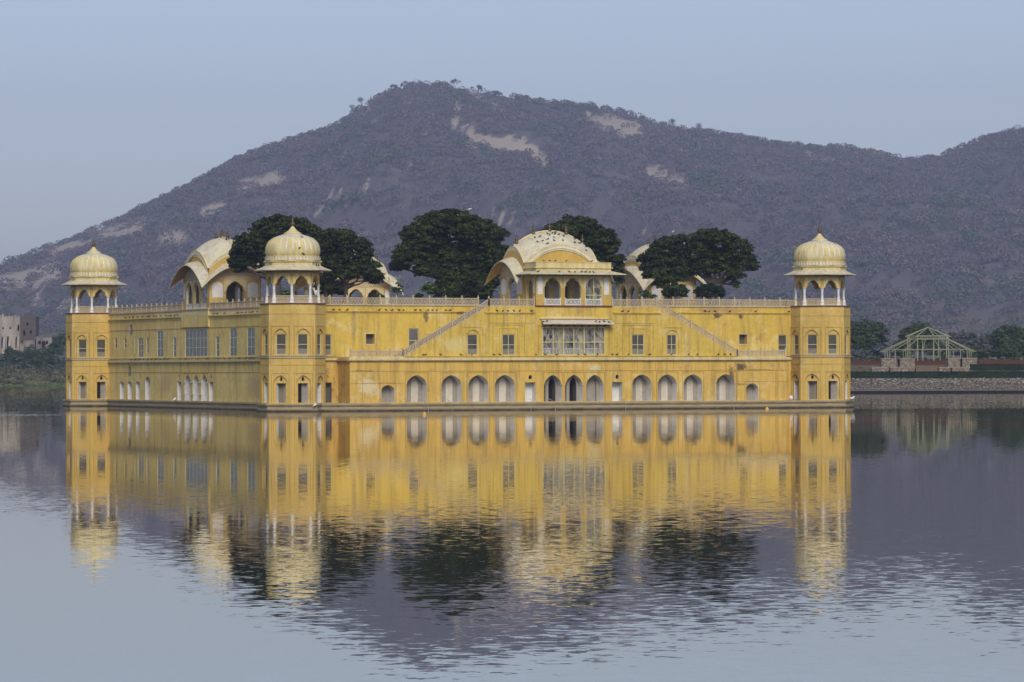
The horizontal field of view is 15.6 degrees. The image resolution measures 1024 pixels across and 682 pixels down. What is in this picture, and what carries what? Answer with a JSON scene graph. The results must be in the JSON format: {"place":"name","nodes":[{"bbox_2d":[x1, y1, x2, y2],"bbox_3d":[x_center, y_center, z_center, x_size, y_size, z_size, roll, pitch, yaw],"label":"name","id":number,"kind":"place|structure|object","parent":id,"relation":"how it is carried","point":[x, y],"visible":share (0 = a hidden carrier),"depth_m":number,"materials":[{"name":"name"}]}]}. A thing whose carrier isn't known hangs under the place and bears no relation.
{"place":"outdoors","nodes":[
{"label":"outdoors","id":0,"kind":"place"},
{"bbox_2d":[0,386,1023,681],"bbox_3d":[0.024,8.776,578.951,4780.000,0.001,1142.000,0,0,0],"label":"lake water","id":1,"kind":"structure","parent":0,"point":[872,538],"depth_m":96.71,"materials":[{"name":"grey liquid"}]},
{"bbox_2d":[0,364,65,383],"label":"reeds","id":2,"kind":"object","parent":1,"relation":"in","point":[10,374],"visible":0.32,"depth_m":1067.51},
{"bbox_2d":[61,215,855,411],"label":"water palace","id":3,"kind":"structure","parent":1,"relation":"in","point":[309,350],"depth_m":414.74,"materials":[{"name":"stone"}]},
{"bbox_2d":[138,338,142,357],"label":"window","id":4,"kind":"structure","parent":3,"relation":"in","point":[140,340],"depth_m":451.58,"materials":[{"name":"grey glass"}]},
{"bbox_2d":[147,338,148,352],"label":"window","id":5,"kind":"structure","parent":3,"relation":"in","point":[147,338],"depth_m":448.83,"materials":[{"name":"grey glass"}]},
{"bbox_2d":[157,331,162,356],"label":"window","id":6,"kind":"structure","parent":3,"relation":"in","point":[159,333],"depth_m":444.69,"materials":[{"name":"grey glass"}]},
{"bbox_2d":[173,337,175,356],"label":"window","id":7,"kind":"structure","parent":3,"relation":"in","point":[174,338],"depth_m":439.83,"materials":[{"name":"white glass"}]},
{"bbox_2d":[185,329,206,356],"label":"window","id":8,"kind":"structure","parent":3,"relation":"in","point":[195,339],"depth_m":432.53,"materials":[{"name":"grey glass"}]},
{"bbox_2d":[216,336,218,356],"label":"window","id":9,"kind":"structure","parent":3,"relation":"in","point":[217,337],"depth_m":425.67,"materials":[{"name":"grey glass"}]},
{"bbox_2d":[230,328,236,355],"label":"window","id":10,"kind":"structure","parent":3,"relation":"in","point":[233,331],"depth_m":420.71,"materials":[{"name":"grey glass"}]},
{"bbox_2d":[247,327,254,355],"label":"window","id":11,"kind":"structure","parent":3,"relation":"in","point":[250,331],"depth_m":415.20,"materials":[{"name":"grey glass"}]},
{"bbox_2d":[226,213,323,297],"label":"broadleaf tree","id":12,"kind":"object","parent":3,"relation":"on","point":[247,250],"visible":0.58,"depth_m":421.68,"materials":[{"name":"green plant"}]},
{"bbox_2d":[281,290,298,296],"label":"bush","id":13,"kind":"object","parent":3,"relation":"on","point":[285,292],"visible":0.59,"depth_m":425.08,"materials":[{"name":"green plant"}]},
{"bbox_2d":[325,334,330,355],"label":"window","id":14,"kind":"structure","parent":3,"relation":"in","point":[327,336],"depth_m":402.82,"materials":[{"name":"grey glass"}]},
{"bbox_2d":[313,227,384,303],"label":"broadleaf tree","id":15,"kind":"object","parent":3,"relation":"on","point":[339,248],"visible":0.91,"depth_m":429.20,"materials":[{"name":"green plant"}]},
{"bbox_2d":[371,294,385,302],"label":"bush","id":16,"kind":"object","parent":3,"relation":"on","point":[374,296],"visible":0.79,"depth_m":420.11,"materials":[{"name":"green plant"}]},
{"bbox_2d":[390,281,403,302],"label":"sapling","id":17,"kind":"object","parent":3,"relation":"on","point":[396,289],"visible":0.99,"depth_m":421.87,"materials":[{"name":"green plant"}]},
{"bbox_2d":[409,328,418,345],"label":"window","id":18,"kind":"structure","parent":3,"relation":"in","point":[413,332],"depth_m":406.78,"materials":[{"name":"grey glass"}]},
{"bbox_2d":[414,293,423,303],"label":"bush","id":19,"kind":"object","parent":3,"relation":"on","point":[418,295],"visible":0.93,"depth_m":425.03,"materials":[{"name":"green plant"}]},
{"bbox_2d":[420,282,438,293],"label":"bush","id":20,"kind":"object","parent":3,"relation":"on","point":[432,287],"visible":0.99,"depth_m":425.28,"materials":[{"name":"green plant"}]},
{"bbox_2d":[386,208,511,303],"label":"broadleaf tree","id":21,"kind":"object","parent":3,"relation":"on","point":[455,274],"visible":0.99,"depth_m":433.29,"materials":[{"name":"green plant"}]},
{"bbox_2d":[467,334,476,354],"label":"window","id":22,"kind":"structure","parent":3,"relation":"in","point":[471,338],"depth_m":405.88,"materials":[{"name":"grey glass"}]},
{"bbox_2d":[502,334,514,354],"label":"window","id":23,"kind":"structure","parent":3,"relation":"in","point":[508,340],"depth_m":407.47,"materials":[{"name":"grey glass"}]},
{"bbox_2d":[542,327,604,354],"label":"bay window","id":24,"kind":"structure","parent":3,"relation":"in","point":[545,351],"depth_m":410.87,"materials":[{"name":"white"}]},
{"bbox_2d":[537,214,626,283],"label":"broadleaf tree","id":25,"kind":"object","parent":3,"relation":"on","point":[601,242],"visible":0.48,"depth_m":441.24,"materials":[{"name":"green plant"}]},
{"bbox_2d":[632,334,643,354],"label":"window","id":26,"kind":"structure","parent":3,"relation":"in","point":[637,339],"depth_m":413.79,"materials":[{"name":"grey glass"}]},
{"bbox_2d":[638,290,656,304],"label":"bush","id":27,"kind":"object","parent":3,"relation":"on","point":[646,293],"visible":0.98,"depth_m":429.89,"materials":[{"name":"green plant"}]},
{"bbox_2d":[635,233,691,304],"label":"broadleaf tree","id":28,"kind":"object","parent":3,"relation":"on","point":[661,259],"visible":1,"depth_m":437.16,"materials":[{"name":"green plant"}]},
{"bbox_2d":[667,335,675,354],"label":"window","id":29,"kind":"structure","parent":3,"relation":"in","point":[671,339],"depth_m":415.61,"materials":[{"name":"grey glass"}]},
{"bbox_2d":[660,282,689,298],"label":"clipped shrub","id":30,"kind":"object","parent":3,"relation":"on","point":[667,292],"visible":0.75,"depth_m":433.36,"materials":[{"name":"green plant"}]},
{"bbox_2d":[668,284,682,304],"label":"sapling","id":31,"kind":"object","parent":3,"relation":"on","point":[675,287],"visible":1,"depth_m":429.36,"materials":[{"name":"green plant"}]},
{"bbox_2d":[692,282,726,305],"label":"clipped shrub","id":32,"kind":"object","parent":3,"relation":"on","point":[709,290],"visible":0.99,"depth_m":434.95,"materials":[{"name":"green plant"}]},
{"bbox_2d":[675,227,760,305],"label":"broadleaf tree","id":33,"kind":"object","parent":3,"relation":"on","point":[728,257],"visible":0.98,"depth_m":439.49,"materials":[{"name":"green plant"}]},
{"bbox_2d":[778,335,786,354],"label":"window","id":34,"kind":"structure","parent":3,"relation":"in","point":[782,339],"depth_m":424.95,"materials":[{"name":"grey glass"}]},
{"bbox_2d":[0,79,1023,385],"bbox_3d":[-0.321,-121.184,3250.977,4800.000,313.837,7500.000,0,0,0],"label":"hill terrain","id":35,"kind":"structure","parent":0,"point":[506,140],"depth_m":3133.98,"materials":[{"name":"plant"}]},
{"bbox_2d":[0,354,11,363],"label":"bushy tree","id":36,"kind":"object","parent":35,"relation":"on","point":[5,357],"visible":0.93,"depth_m":1149.29,"materials":[{"name":"green plant"}]},
{"bbox_2d":[2,346,13,355],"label":"bushy tree","id":37,"kind":"object","parent":35,"relation":"on","point":[9,349],"visible":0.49,"depth_m":1185.28,"materials":[{"name":"green plant"}]},
{"bbox_2d":[7,350,26,362],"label":"bushy tree","id":38,"kind":"object","parent":35,"relation":"on","point":[17,355],"visible":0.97,"depth_m":1160.84,"materials":[{"name":"green plant"}]},
{"bbox_2d":[0,314,52,353],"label":"ruined fort","id":39,"kind":"structure","parent":35,"relation":"on","point":[21,333],"depth_m":1224.78,"materials":[{"name":"stone"}]},
{"bbox_2d":[23,344,38,359],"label":"bushy tree","id":40,"kind":"object","parent":35,"relation":"on","point":[29,351],"visible":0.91,"depth_m":1173.20,"materials":[{"name":"green plant"}]},
{"bbox_2d":[0,356,65,371],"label":"bank thicket","id":41,"kind":"object","parent":35,"relation":"on","point":[21,365],"visible":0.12,"depth_m":1143.85,"materials":[{"name":"green plant"}]},
{"bbox_2d":[0,382,65,385],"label":"bank grass","id":42,"kind":"structure","parent":35,"relation":"on","point":[33,384],"depth_m":1052.49,"materials":[{"name":"green plant"}]},
{"bbox_2d":[28,357,44,366],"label":"bushy tree","id":43,"kind":"object","parent":35,"relation":"on","point":[37,361],"visible":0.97,"depth_m":1149.39,"materials":[{"name":"green plant"}]},
{"bbox_2d":[37,346,48,360],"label":"bushy tree","id":44,"kind":"object","parent":35,"relation":"on","point":[42,354],"visible":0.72,"depth_m":1185.17,"materials":[{"name":"green plant"}]},
{"bbox_2d":[43,354,60,364],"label":"bushy tree","id":45,"kind":"object","parent":35,"relation":"on","point":[50,359],"visible":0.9,"depth_m":1173.04,"materials":[{"name":"green plant"}]},
{"bbox_2d":[47,337,65,362],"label":"bushy tree","id":46,"kind":"object","parent":35,"relation":"on","point":[59,349],"visible":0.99,"depth_m":1149.21,"materials":[{"name":"green plant"}]},
{"bbox_2d":[56,330,65,345],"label":"bushy tree","id":47,"kind":"object","parent":35,"relation":"on","point":[60,336],"visible":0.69,"depth_m":1161.17,"materials":[{"name":"green plant"}]},
{"bbox_2d":[450,79,461,89],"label":"ridge tree","id":48,"kind":"object","parent":35,"relation":"on","point":[453,81],"visible":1,"depth_m":3990.84,"materials":[{"name":"plant"}]},
{"bbox_2d":[850,348,870,358],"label":"rounded tree","id":49,"kind":"object","parent":35,"relation":"on","point":[858,353],"visible":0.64,"depth_m":778.24,"materials":[{"name":"plant"}]},
{"bbox_2d":[850,319,889,349],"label":"rounded tree","id":50,"kind":"object","parent":35,"relation":"on","point":[864,335],"visible":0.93,"depth_m":797.30,"materials":[{"name":"green plant"}]},
{"bbox_2d":[870,367,886,371],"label":"stone pier","id":51,"kind":"structure","parent":35,"relation":"on","point":[876,369],"depth_m":702.98,"materials":[{"name":"beige stone"}]},
{"bbox_2d":[868,343,895,357],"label":"rounded tree","id":52,"kind":"object","parent":35,"relation":"on","point":[877,349],"visible":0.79,"depth_m":788.67,"materials":[{"name":"plant"}]},
{"bbox_2d":[880,359,895,370],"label":"stone pier","id":53,"kind":"structure","parent":35,"relation":"on","point":[887,363],"depth_m":711.99,"materials":[{"name":"beige stone"}]},
{"bbox_2d":[888,367,901,371],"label":"stone pier","id":54,"kind":"structure","parent":35,"relation":"on","point":[892,369],"depth_m":703.98,"materials":[{"name":"beige stone"}]},
{"bbox_2d":[892,339,914,357],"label":"rounded tree","id":55,"kind":"object","parent":35,"relation":"on","point":[902,354],"visible":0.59,"depth_m":798.79,"materials":[{"name":"green plant"}]},
{"bbox_2d":[898,359,914,371],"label":"stone pier","id":56,"kind":"structure","parent":35,"relation":"on","point":[907,364],"depth_m":710.99,"materials":[{"name":"beige stone"}]},
{"bbox_2d":[897,321,940,358],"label":"rounded tree","id":57,"kind":"object","parent":35,"relation":"on","point":[911,329],"visible":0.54,"depth_m":828.13,"materials":[{"name":"green plant"}]},
{"bbox_2d":[880,327,975,360],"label":"steel pavilion","id":58,"kind":"structure","parent":35,"relation":"on","point":[930,338],"depth_m":729.23,"materials":[{"name":"metal"}]},
{"bbox_2d":[915,366,945,371],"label":"garden steps","id":59,"kind":"structure","parent":35,"relation":"on","point":[926,368],"depth_m":713.78,"materials":[{"name":"beige stone"}]},
{"bbox_2d":[850,365,1013,371],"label":"bank tufts","id":60,"kind":"object","parent":35,"relation":"on","point":[865,368],"visible":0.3,"depth_m":713.40,"materials":[{"name":"green plant"}]},
{"bbox_2d":[850,360,1023,364],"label":"terrace wall","id":61,"kind":"structure","parent":35,"relation":"on","point":[943,362],"depth_m":720.99,"materials":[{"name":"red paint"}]},
{"bbox_2d":[850,354,1023,363],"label":"garden undergrowth","id":62,"kind":"object","parent":35,"relation":"on","point":[874,357],"visible":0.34,"depth_m":731.79,"materials":[{"name":"green plant"}]},
{"bbox_2d":[851,378,1023,392],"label":"lake embankment","id":63,"kind":"structure","parent":35,"relation":"on","point":[944,390],"depth_m":670.58,"materials":[{"name":"grey stone"}]},
{"bbox_2d":[850,378,1023,389],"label":"embankment stones","id":64,"kind":"object","parent":63,"relation":"on","point":[859,383],"visible":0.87,"depth_m":671.07,"materials":[{"name":"grey stone"}]},
{"bbox_2d":[850,371,1023,378],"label":"clipped hedge","id":65,"kind":"object","parent":63,"relation":"on","point":[949,374],"visible":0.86,"depth_m":673.26,"materials":[{"name":"green plant"}]},
{"bbox_2d":[923,339,954,356],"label":"rounded tree","id":66,"kind":"object","parent":35,"relation":"on","point":[930,345],"visible":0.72,"depth_m":788.33,"materials":[{"name":"plant"}]},
{"bbox_2d":[937,367,950,371],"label":"stone pier","id":67,"kind":"structure","parent":35,"relation":"on","point":[945,369],"depth_m":702.98,"materials":[{"name":"beige stone"}]},
{"bbox_2d":[945,358,960,366],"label":"stone pier","id":68,"kind":"structure","parent":35,"relation":"on","point":[952,362],"depth_m":710.99,"materials":[{"name":"beige stone"}]},
{"bbox_2d":[950,367,969,371],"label":"stone pier","id":69,"kind":"structure","parent":35,"relation":"on","point":[957,369],"depth_m":703.48,"materials":[{"name":"beige stone"}]},
{"bbox_2d":[945,330,980,357],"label":"rounded tree","id":70,"kind":"object","parent":35,"relation":"on","point":[967,339],"visible":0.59,"depth_m":848.11,"materials":[{"name":"plant"}]},
{"bbox_2d":[960,358,977,366],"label":"stone pier","id":71,"kind":"structure","parent":35,"relation":"on","point":[965,362],"depth_m":709.99,"materials":[{"name":"beige stone"}]},
{"bbox_2d":[961,346,989,358],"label":"rounded tree","id":72,"kind":"object","parent":35,"relation":"on","point":[981,352],"visible":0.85,"depth_m":768.65,"materials":[{"name":"green plant"}]},
{"bbox_2d":[978,334,994,358],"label":"rounded tree","id":73,"kind":"object","parent":35,"relation":"on","point":[985,340],"visible":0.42,"depth_m":858.05,"materials":[{"name":"plant"}]},
{"bbox_2d":[969,364,1023,370],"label":"clipped hedge","id":74,"kind":"object","parent":35,"relation":"on","point":[994,367],"visible":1,"depth_m":705.06,"materials":[{"name":"green plant"}]},
{"bbox_2d":[988,324,1023,349],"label":"rounded tree","id":75,"kind":"object","parent":35,"relation":"on","point":[1012,334],"visible":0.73,"depth_m":828.20,"materials":[{"name":"green plant"}]},
{"bbox_2d":[990,343,1021,358],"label":"rounded tree","id":76,"kind":"object","parent":35,"relation":"on","point":[1005,350],"visible":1,"depth_m":768.44,"materials":[{"name":"green plant"}]},
{"bbox_2d":[1010,339,1023,358],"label":"rounded tree","id":77,"kind":"object","parent":35,"relation":"on","point":[1020,344],"visible":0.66,"depth_m":788.54,"materials":[{"name":"green plant"}]},
{"bbox_2d":[0,0,1023,264],"label":"sky","id":78,"kind":"structure","parent":0,"point":[108,107],"materials":[{"name":"blue"}]}
]}

